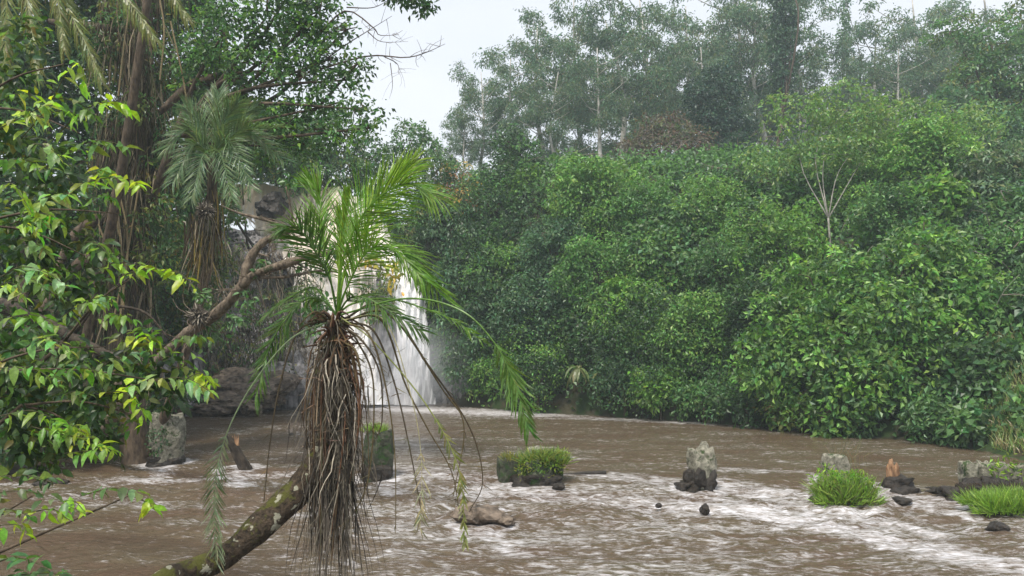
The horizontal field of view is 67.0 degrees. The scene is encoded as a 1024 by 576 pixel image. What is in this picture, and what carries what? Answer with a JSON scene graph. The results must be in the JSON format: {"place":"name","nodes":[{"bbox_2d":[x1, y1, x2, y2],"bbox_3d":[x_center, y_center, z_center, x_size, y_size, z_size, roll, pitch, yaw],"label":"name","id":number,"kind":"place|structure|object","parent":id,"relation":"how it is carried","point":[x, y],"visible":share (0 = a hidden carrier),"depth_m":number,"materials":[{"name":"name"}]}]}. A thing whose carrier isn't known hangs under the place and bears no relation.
{"place":"outdoors","nodes":[
{"label":"outdoors","id":0,"kind":"place"},
{"bbox_2d":[147,227,487,416],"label":"cliff","id":1,"kind":"structure","parent":0,"point":[255,237],"depth_m":46.81,"materials":[{"name":"stone"}]},
{"bbox_2d":[181,234,323,375],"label":"hanging creeper","id":2,"kind":"object","parent":1,"relation":"hanging from","point":[251,344],"visible":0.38,"depth_m":41.36,"materials":[{"name":"green plant"}]},
{"bbox_2d":[203,367,302,410],"bbox_3d":[-14.107,5.267,39.790,6.152,2.426,3.551,0,-4,0],"label":"rock ledge","id":3,"kind":"object","parent":1,"relation":"attached to","point":[237,380],"visible":0.47,"depth_m":39.17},
{"bbox_2d":[205,279,311,373],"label":"creeper patch","id":4,"kind":"object","parent":1,"relation":"attached to","point":[220,351],"visible":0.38,"depth_m":40.98,"materials":[{"name":"green plant"}]},
{"bbox_2d":[293,259,332,319],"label":"shrub","id":5,"kind":"object","parent":1,"relation":"on","point":[310,281],"visible":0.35,"depth_m":43.25,"materials":[{"name":"green plant"}]},
{"bbox_2d":[0,402,1023,575],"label":"river","id":6,"kind":"structure","parent":0,"point":[762,518],"depth_m":16.54,"materials":[{"name":"liquid"}]},
{"bbox_2d":[144,411,185,467],"bbox_3d":[-10.289,4.693,23.011,1.109,2.081,1.160,1,-4,-11],"label":"pier stump","id":7,"kind":"object","parent":6,"relation":"in","point":[167,442],"visible":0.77,"depth_m":22.75,"materials":[{"name":"concrete"}]},
{"bbox_2d":[225,432,252,469],"bbox_3d":[-7.492,4.848,21.686,1.102,1.680,0.366,2,-5,-22],"label":"broken post","id":8,"kind":"object","parent":6,"relation":"in","point":[240,459],"visible":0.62,"depth_m":21.55,"materials":[{"name":"brown wood"}]},
{"bbox_2d":[240,403,261,416],"bbox_3d":[-12.511,5.867,37.169,0.925,0.671,0.831,-1,-4,18],"label":"boulder","id":9,"kind":"object","parent":6,"relation":"on","point":[248,409],"visible":0.89,"depth_m":36.97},
{"bbox_2d":[262,350,316,409],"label":"rock ledge","id":10,"kind":"object","parent":6,"relation":"in","point":[293,400],"visible":0.36,"depth_m":41.38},
{"bbox_2d":[229,183,385,404],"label":"waterfall","id":11,"kind":"structure","parent":6,"relation":"on","point":[249,207],"depth_m":44.73,"materials":[{"name":"liquid"}]},
{"bbox_2d":[361,422,393,481],"bbox_3d":[-3.665,4.578,20.728,1.054,2.080,0.877,0,-4,0],"label":"pier stump","id":12,"kind":"object","parent":6,"relation":"in","point":[383,451],"visible":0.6,"depth_m":20.49,"materials":[{"name":"stone"}]},
{"bbox_2d":[328,195,435,405],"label":"waterfall","id":13,"kind":"structure","parent":6,"relation":"on","point":[417,371],"depth_m":44.26,"materials":[{"name":"liquid"}]},
{"bbox_2d":[451,502,505,524],"bbox_3d":[-0.658,4.590,15.533,1.040,0.595,0.755,-2,-5,28],"label":"river rock","id":14,"kind":"object","parent":6,"relation":"in","point":[485,514],"visible":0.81,"depth_m":15.27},
{"bbox_2d":[497,441,577,486],"bbox_3d":[0.687,4.730,19.888,2.195,1.634,1.790,0,-4,0],"label":"pier stump","id":15,"kind":"object","parent":6,"relation":"in","point":[538,465],"visible":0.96,"depth_m":19.54,"materials":[{"name":"stone"}]},
{"bbox_2d":[673,441,717,492],"bbox_3d":[4.535,4.620,18.920,1.058,1.664,0.761,1,-4,-17],"label":"pier stump","id":16,"kind":"object","parent":6,"relation":"in","point":[700,474],"visible":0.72,"depth_m":18.79,"materials":[{"name":"stone"}]},
{"bbox_2d":[821,453,849,481],"bbox_3d":[8.258,4.807,19.735,0.634,1.176,0.539,0,-4,0],"label":"pier stump","id":17,"kind":"object","parent":6,"relation":"in","point":[839,461],"visible":0.4,"depth_m":19.54,"materials":[{"name":"concrete"}]},
{"bbox_2d":[801,462,889,508],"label":"grass tussock","id":18,"kind":"object","parent":6,"relation":"in","point":[850,487],"depth_m":17.09,"materials":[{"name":"plant"}]},
{"bbox_2d":[878,458,921,494],"bbox_3d":[9.435,4.824,18.775,0.925,1.297,1.130,0,-4,0],"label":"wooden stump","id":19,"kind":"object","parent":6,"relation":"in","point":[895,481],"visible":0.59,"depth_m":18.72,"materials":[{"name":"brown wood"}]},
{"bbox_2d":[924,450,1023,503],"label":"broken pier wall","id":20,"kind":"structure","parent":6,"relation":"in","point":[979,473],"depth_m":17.83,"materials":[{"name":"stone"}]},
{"bbox_2d":[949,482,1023,516],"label":"grass tussock","id":21,"kind":"object","parent":6,"relation":"on","point":[997,501],"depth_m":16.23,"materials":[{"name":"plant"}]},
{"bbox_2d":[985,521,1010,531],"bbox_3d":[9.272,4.569,14.781,0.456,0.216,0.334,-2,-5,25],"label":"river rock","id":22,"kind":"object","parent":6,"relation":"in","point":[994,526],"visible":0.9,"depth_m":14.69,"materials":[{"name":"stone"}]},
{"bbox_2d":[0,158,1023,464],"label":"ground","id":23,"kind":"structure","parent":0,"point":[562,402],"depth_m":38.40,"materials":[{"name":"soil"}]},
{"bbox_2d":[0,465,166,575],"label":"shrub","id":24,"kind":"object","parent":23,"relation":"on","point":[148,504],"visible":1,"depth_m":6.32,"materials":[{"name":"green plant"}]},
{"bbox_2d":[0,274,170,372],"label":"dead limb","id":25,"kind":"object","parent":23,"relation":"on","point":[62,331],"visible":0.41,"depth_m":11.72,"materials":[{"name":"wood"}]},
{"bbox_2d":[0,0,178,367],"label":"broadleaf tree","id":26,"kind":"object","parent":23,"relation":"on","point":[52,59],"visible":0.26,"depth_m":28.53,"materials":[{"name":"green plant"}]},
{"bbox_2d":[0,146,192,369],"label":"broadleaf tree","id":27,"kind":"object","parent":23,"relation":"on","point":[6,194],"visible":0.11,"depth_m":26.98,"materials":[{"name":"green plant"}]},
{"bbox_2d":[0,0,197,97],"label":"palm","id":28,"kind":"object","parent":23,"relation":"on","point":[60,15],"visible":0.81,"depth_m":18.31,"materials":[{"name":"green plant"}]},
{"bbox_2d":[0,369,211,467],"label":"bank shrub","id":29,"kind":"object","parent":23,"relation":"on","point":[4,457],"visible":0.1,"depth_m":22.14,"materials":[{"name":"green plant"}]},
{"bbox_2d":[0,7,219,490],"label":"overhanging shrub","id":30,"kind":"object","parent":23,"relation":"on","point":[57,226],"visible":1,"depth_m":8.69,"materials":[{"name":"green plant"}]},
{"bbox_2d":[38,0,233,464],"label":"draped tree","id":31,"kind":"object","parent":23,"relation":"on","point":[133,233],"visible":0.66,"depth_m":23.28,"materials":[{"name":"brown plant"}]},
{"bbox_2d":[77,0,262,294],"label":"broadleaf tree","id":32,"kind":"object","parent":23,"relation":"on","point":[180,41],"visible":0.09,"depth_m":30.82,"materials":[{"name":"green plant"}]},
{"bbox_2d":[148,174,249,414],"bbox_3d":[-14.977,0.429,34.812,5.272,12.624,6.393,0,-4,0],"label":"broadleaf tree","id":33,"kind":"object","parent":23,"relation":"on","point":[175,324],"visible":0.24,"depth_m":34.31,"materials":[{"name":"green plant"}]},
{"bbox_2d":[190,390,254,416],"bbox_3d":[-14.605,5.695,38.390,4.217,1.313,2.376,0,-4,0],"label":"rock ledge","id":34,"kind":"object","parent":23,"relation":"on","point":[227,402],"visible":0.64,"depth_m":37.48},
{"bbox_2d":[147,80,298,456],"bbox_3d":[-9.050,0.127,21.134,7.757,11.630,2.994,-3,-5,32],"label":"palm","id":35,"kind":"object","parent":23,"relation":"on","point":[234,114],"visible":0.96,"depth_m":19.96,"materials":[{"name":"green plant"}]},
{"bbox_2d":[84,158,404,462],"bbox_3d":[-7.912,1.266,18.837,13.124,7.395,2.126,-3,-5,36],"label":"forked tree","id":36,"kind":"object","parent":23,"relation":"on","point":[200,318],"visible":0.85,"depth_m":17.03,"materials":[{"name":"brown plant"}]},
{"bbox_2d":[68,0,440,407],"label":"overhanging twig tree","id":37,"kind":"object","parent":23,"relation":"on","point":[110,226],"visible":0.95,"depth_m":21.56,"materials":[{"name":"brown plant"}]},
{"bbox_2d":[141,0,396,245],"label":"canopy tree","id":38,"kind":"object","parent":23,"relation":"on","point":[298,24],"visible":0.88,"depth_m":21.41,"materials":[{"name":"green plant"}]},
{"bbox_2d":[298,1,443,96],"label":"bare branch","id":39,"kind":"object","parent":38,"relation":"attached to","point":[322,68],"visible":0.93,"depth_m":20.98,"materials":[{"name":"brown plant"}]},
{"bbox_2d":[255,191,288,220],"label":"boulder","id":40,"kind":"object","parent":23,"relation":"on","point":[271,204],"visible":0.88,"depth_m":44.93,"materials":[{"name":"stone"}]},
{"bbox_2d":[189,91,454,273],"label":"broadleaf tree","id":41,"kind":"object","parent":23,"relation":"on","point":[271,176],"visible":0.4,"depth_m":47.95,"materials":[{"name":"green plant"}]},
{"bbox_2d":[151,144,541,575],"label":"leaning palm","id":42,"kind":"object","parent":23,"relation":"on","point":[326,471],"visible":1,"depth_m":7.74,"materials":[{"name":"green plant"}]},
{"bbox_2d":[365,281,396,405],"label":"rock buttress","id":43,"kind":"object","parent":23,"relation":"on","point":[381,332],"visible":0.23,"depth_m":43.97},
{"bbox_2d":[358,273,399,329],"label":"shrub","id":44,"kind":"object","parent":43,"relation":"on","point":[379,289],"visible":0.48,"depth_m":44.10,"materials":[{"name":"green plant"}]},
{"bbox_2d":[375,116,461,297],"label":"shrubby tree","id":45,"kind":"object","parent":23,"relation":"on","point":[423,139],"visible":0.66,"depth_m":50.21,"materials":[{"name":"green plant"}]},
{"bbox_2d":[425,158,486,328],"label":"yellowing bush","id":46,"kind":"object","parent":23,"relation":"on","point":[459,192],"visible":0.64,"depth_m":48.64,"materials":[{"name":"green plant"}]},
{"bbox_2d":[431,112,493,187],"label":"eucalyptus","id":47,"kind":"object","parent":23,"relation":"on","point":[473,156],"visible":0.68,"depth_m":70.79,"materials":[{"name":"green plant"}]},
{"bbox_2d":[420,198,510,396],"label":"creeper mound","id":48,"kind":"object","parent":23,"relation":"on","point":[450,248],"visible":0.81,"depth_m":44.28,"materials":[{"name":"green plant"}]},
{"bbox_2d":[429,58,527,173],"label":"eucalyptus","id":49,"kind":"object","parent":23,"relation":"on","point":[460,113],"visible":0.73,"depth_m":71.92,"materials":[{"name":"green plant"}]},
{"bbox_2d":[459,243,529,311],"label":"slope shrub","id":50,"kind":"object","parent":23,"relation":"on","point":[488,261],"visible":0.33,"depth_m":44.59,"materials":[{"name":"green plant"}]},
{"bbox_2d":[464,121,551,264],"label":"vine draped tree","id":51,"kind":"object","parent":23,"relation":"on","point":[510,155],"visible":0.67,"depth_m":48.30,"materials":[{"name":"green plant"}]},
{"bbox_2d":[460,51,558,165],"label":"eucalyptus","id":52,"kind":"object","parent":23,"relation":"on","point":[524,99],"visible":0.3,"depth_m":73.96,"materials":[{"name":"green plant"}]},
{"bbox_2d":[486,271,573,355],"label":"slope shrub","id":53,"kind":"object","parent":23,"relation":"on","point":[521,305],"visible":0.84,"depth_m":41.25,"materials":[{"name":"green plant"}]},
{"bbox_2d":[490,331,575,412],"bbox_3d":[1.270,4.425,39.898,4.792,4.457,4.029,0,-4,0],"label":"bank bush","id":54,"kind":"object","parent":23,"relation":"on","point":[535,368],"visible":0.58,"depth_m":39.35,"materials":[{"name":"green plant"}]},
{"bbox_2d":[472,6,595,162],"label":"eucalyptus","id":55,"kind":"object","parent":23,"relation":"on","point":[548,40],"visible":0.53,"depth_m":76.42,"materials":[{"name":"green plant"}]},
{"bbox_2d":[507,63,596,163],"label":"eucalyptus","id":56,"kind":"object","parent":23,"relation":"on","point":[533,110],"visible":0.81,"depth_m":71.30,"materials":[{"name":"green plant"}]},
{"bbox_2d":[510,211,596,296],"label":"slope shrub","id":57,"kind":"object","parent":23,"relation":"on","point":[557,231],"visible":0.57,"depth_m":42.72,"materials":[{"name":"green plant"}]},
{"bbox_2d":[562,365,589,390],"bbox_3d":[3.150,4.458,38.181,1.458,1.266,1.438,0,-4,0],"label":"wild banana","id":58,"kind":"object","parent":23,"relation":"on","point":[574,373],"visible":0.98,"depth_m":37.77,"materials":[{"name":"green plant"}]},
{"bbox_2d":[515,0,639,151],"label":"eucalyptus","id":59,"kind":"object","parent":23,"relation":"on","point":[589,11],"visible":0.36,"depth_m":78.25,"materials":[{"name":"green plant"}]},
{"bbox_2d":[537,150,637,239],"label":"slope shrub","id":60,"kind":"object","parent":23,"relation":"on","point":[566,193],"visible":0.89,"depth_m":43.43,"materials":[{"name":"green plant"}]},
{"bbox_2d":[544,229,646,318],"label":"slope shrub","id":61,"kind":"object","parent":23,"relation":"on","point":[590,245],"visible":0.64,"depth_m":40.28,"materials":[{"name":"green plant"}]},
{"bbox_2d":[553,33,644,157],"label":"eucalyptus","id":62,"kind":"object","parent":23,"relation":"on","point":[610,111],"visible":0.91,"depth_m":70.19,"materials":[{"name":"green plant"}]},
{"bbox_2d":[540,0,693,159],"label":"eucalyptus","id":63,"kind":"object","parent":23,"relation":"on","point":[671,77],"visible":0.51,"depth_m":75.62,"materials":[{"name":"green plant"}]},
{"bbox_2d":[583,349,657,415],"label":"bank bush","id":64,"kind":"object","parent":23,"relation":"on","point":[623,387],"visible":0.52,"depth_m":37.11,"materials":[{"name":"green plant"}]},
{"bbox_2d":[582,274,679,362],"bbox_3d":[6.097,1.588,39.056,5.326,4.576,4.503,0,-4,0],"label":"slope shrub","id":65,"kind":"object","parent":23,"relation":"on","point":[618,283],"visible":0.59,"depth_m":37.98,"materials":[{"name":"green plant"}]},
{"bbox_2d":[587,63,677,157],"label":"eucalyptus","id":66,"kind":"object","parent":23,"relation":"on","point":[627,132],"visible":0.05,"depth_m":98.64,"materials":[{"name":"green plant"}]},
{"bbox_2d":[599,172,682,245],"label":"slope shrub","id":67,"kind":"object","parent":23,"relation":"on","point":[648,191],"visible":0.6,"depth_m":42.09,"materials":[{"name":"green plant"}]},
{"bbox_2d":[584,0,716,161],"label":"eucalyptus","id":68,"kind":"object","parent":23,"relation":"on","point":[670,51],"visible":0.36,"depth_m":78.84,"materials":[{"name":"green plant"}]},
{"bbox_2d":[613,226,695,302],"bbox_3d":[7.563,-0.967,40.524,4.870,4.451,4.803,0,-4,0],"label":"slope shrub","id":69,"kind":"object","parent":23,"relation":"on","point":[634,273],"visible":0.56,"depth_m":39.30,"materials":[{"name":"green plant"}]},
{"bbox_2d":[622,356,698,419],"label":"bank bush","id":70,"kind":"object","parent":23,"relation":"on","point":[647,398],"visible":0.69,"depth_m":35.46,"materials":[{"name":"green plant"}]},
{"bbox_2d":[611,109,720,163],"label":"rusty bush","id":71,"kind":"object","parent":23,"relation":"on","point":[649,137],"visible":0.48,"depth_m":57.62,"materials":[{"name":"brown plant"}]},
{"bbox_2d":[649,287,740,376],"bbox_3d":[8.732,2.161,36.749,4.615,4.296,4.070,0,-4,0],"label":"slope shrub","id":72,"kind":"object","parent":23,"relation":"on","point":[682,334],"visible":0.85,"depth_m":35.73,"materials":[{"name":"green plant"}]},
{"bbox_2d":[626,0,769,145],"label":"eucalyptus","id":73,"kind":"object","parent":23,"relation":"on","point":[709,49],"visible":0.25,"depth_m":81.79,"materials":[{"name":"green plant"}]},
{"bbox_2d":[668,371,734,423],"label":"bank bush","id":74,"kind":"object","parent":23,"relation":"on","point":[698,402],"visible":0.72,"depth_m":34.27,"materials":[{"name":"green plant"}]},
{"bbox_2d":[658,30,756,153],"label":"eucalyptus","id":75,"kind":"object","parent":23,"relation":"on","point":[687,59],"visible":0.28,"depth_m":74.92,"materials":[{"name":"green plant"}]},
{"bbox_2d":[668,170,749,247],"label":"slope shrub","id":76,"kind":"object","parent":23,"relation":"on","point":[714,194],"visible":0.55,"depth_m":40.08,"materials":[{"name":"green plant"}]},
{"bbox_2d":[411,131,1023,449],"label":"hillside thicket","id":77,"kind":"object","parent":23,"relation":"on","point":[991,239],"visible":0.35,"depth_m":37.13,"materials":[{"name":"green plant"}]},
{"bbox_2d":[677,57,758,151],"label":"dark tree","id":78,"kind":"object","parent":23,"relation":"on","point":[706,102],"visible":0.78,"depth_m":61.73,"materials":[{"name":"green plant"}]},
{"bbox_2d":[673,228,773,314],"bbox_3d":[10.337,-0.599,38.004,4.695,4.729,4.460,0,-4,0],"label":"slope shrub","id":79,"kind":"object","parent":23,"relation":"on","point":[706,251],"visible":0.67,"depth_m":37.10,"materials":[{"name":"green plant"}]},
{"bbox_2d":[455,119,1023,367],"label":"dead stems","id":80,"kind":"object","parent":23,"relation":"on","point":[760,183],"visible":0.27,"depth_m":45.33,"materials":[{"name":"brown plant"}]},
{"bbox_2d":[711,383,771,428],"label":"bank bush","id":81,"kind":"object","parent":23,"relation":"on","point":[733,400],"visible":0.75,"depth_m":32.52,"materials":[{"name":"green plant"}]},
{"bbox_2d":[666,0,821,137],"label":"eucalyptus","id":82,"kind":"object","parent":23,"relation":"on","point":[741,39],"visible":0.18,"depth_m":83.22,"materials":[{"name":"green plant"}]},
{"bbox_2d":[713,200,796,271],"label":"slope shrub","id":83,"kind":"object","parent":23,"relation":"on","point":[736,226],"visible":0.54,"depth_m":38.01,"materials":[{"name":"green plant"}]},
{"bbox_2d":[718,272,799,350],"bbox_3d":[11.260,1.236,35.287,3.628,3.853,3.910,-4,-6,45],"label":"slope shrub","id":84,"kind":"object","parent":23,"relation":"on","point":[737,316],"visible":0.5,"depth_m":34.60,"materials":[{"name":"green plant"}]},
{"bbox_2d":[687,0,832,151],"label":"eucalyptus","id":85,"kind":"object","parent":23,"relation":"on","point":[742,12],"visible":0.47,"depth_m":79.86,"materials":[{"name":"green plant"}]},
{"bbox_2d":[736,88,826,151],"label":"eucalyptus","id":86,"kind":"object","parent":23,"relation":"on","point":[774,134],"visible":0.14,"depth_m":88.39,"materials":[{"name":"green plant"}]},
{"bbox_2d":[763,0,805,148],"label":"ivy column","id":87,"kind":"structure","parent":23,"relation":"on","point":[777,43],"depth_m":71.31,"materials":[{"name":"green plant"}]},
{"bbox_2d":[752,382,819,432],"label":"bank bush","id":88,"kind":"object","parent":23,"relation":"on","point":[772,408],"visible":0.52,"depth_m":30.85,"materials":[{"name":"green plant"}]},
{"bbox_2d":[745,0,858,149],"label":"eucalyptus","id":89,"kind":"object","parent":23,"relation":"on","point":[810,77],"visible":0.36,"depth_m":82.28,"materials":[{"name":"green plant"}]},
{"bbox_2d":[832,0,860,127],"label":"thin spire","id":90,"kind":"structure","parent":23,"relation":"on","point":[845,23],"depth_m":92.30,"materials":[{"name":"green plant"}]},
{"bbox_2d":[818,394,888,438],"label":"bank bush","id":91,"kind":"object","parent":23,"relation":"on","point":[843,433],"visible":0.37,"depth_m":28.91,"materials":[{"name":"green plant"}]},
{"bbox_2d":[722,216,1013,438],"bbox_3d":[14.618,1.601,31.087,11.560,9.346,6.805,0,-4,0],"label":"bank tree","id":92,"kind":"object","parent":23,"relation":"on","point":[786,353],"visible":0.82,"depth_m":30.24,"materials":[{"name":"green plant"}]},
{"bbox_2d":[728,77,1023,256],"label":"white barked tree","id":93,"kind":"object","parent":23,"relation":"on","point":[879,116],"visible":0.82,"depth_m":40.23,"materials":[{"name":"grey plant"}]},
{"bbox_2d":[822,20,935,146],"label":"eucalyptus","id":94,"kind":"object","parent":23,"relation":"on","point":[890,46],"visible":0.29,"depth_m":85.54,"materials":[{"name":"green plant"}]},
{"bbox_2d":[842,175,945,251],"bbox_3d":[17.333,-3.206,35.584,4.085,3.696,3.780,0,-4,0],"label":"slope shrub","id":95,"kind":"object","parent":23,"relation":"on","point":[880,208],"visible":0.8,"depth_m":34.95,"materials":[{"name":"green plant"}]},
{"bbox_2d":[835,41,958,154],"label":"eucalyptus","id":96,"kind":"object","parent":23,"relation":"on","point":[875,75],"visible":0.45,"depth_m":78.74,"materials":[{"name":"green plant"}]},
{"bbox_2d":[846,0,1014,129],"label":"eucalyptus","id":97,"kind":"object","parent":23,"relation":"on","point":[932,17],"visible":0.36,"depth_m":85.36,"materials":[{"name":"green plant"}]},
{"bbox_2d":[890,390,972,444],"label":"bank bush","id":98,"kind":"object","parent":23,"relation":"on","point":[915,413],"visible":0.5,"depth_m":27.28,"materials":[{"name":"green plant"}]},
{"bbox_2d":[877,111,990,195],"bbox_3d":[20.930,-6.601,39.139,5.106,4.552,4.219,0,-4,0],"label":"slope shrub","id":99,"kind":"object","parent":23,"relation":"on","point":[937,139],"visible":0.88,"depth_m":38.30,"materials":[{"name":"green plant"}]},
{"bbox_2d":[867,130,1023,227],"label":"broadleaf tree","id":100,"kind":"object","parent":23,"relation":"on","point":[1007,155],"visible":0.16,"depth_m":38.20,"materials":[{"name":"green plant"}]},
{"bbox_2d":[893,5,1004,156],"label":"eucalyptus","id":101,"kind":"object","parent":23,"relation":"on","point":[919,33],"visible":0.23,"depth_m":80.70,"materials":[{"name":"green plant"}]},
{"bbox_2d":[925,404,972,445],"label":"bank bush","id":102,"kind":"object","parent":23,"relation":"on","point":[944,435],"visible":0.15,"depth_m":26.63,"materials":[{"name":"green plant"}]},
{"bbox_2d":[917,0,1023,149],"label":"eucalyptus","id":103,"kind":"object","parent":23,"relation":"on","point":[1010,58],"visible":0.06,"depth_m":86.46,"materials":[{"name":"green plant"}]},
{"bbox_2d":[918,0,1023,149],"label":"crowned tree","id":104,"kind":"object","parent":23,"relation":"on","point":[1011,90],"visible":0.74,"depth_m":55.94,"materials":[{"name":"green plant"}]},
{"bbox_2d":[920,78,1023,157],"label":"slope tree","id":105,"kind":"object","parent":23,"relation":"on","point":[941,95],"visible":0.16,"depth_m":49.78,"materials":[{"name":"green plant"}]},
{"bbox_2d":[976,318,1023,454],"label":"bank grass","id":106,"kind":"structure","parent":23,"relation":"on","point":[1002,436],"depth_m":25.67,"materials":[{"name":"green plant"}]},
{"bbox_2d":[1,0,1023,229],"label":"sky","id":107,"kind":"structure","parent":0,"point":[428,94],"materials":[{"name":"white"}]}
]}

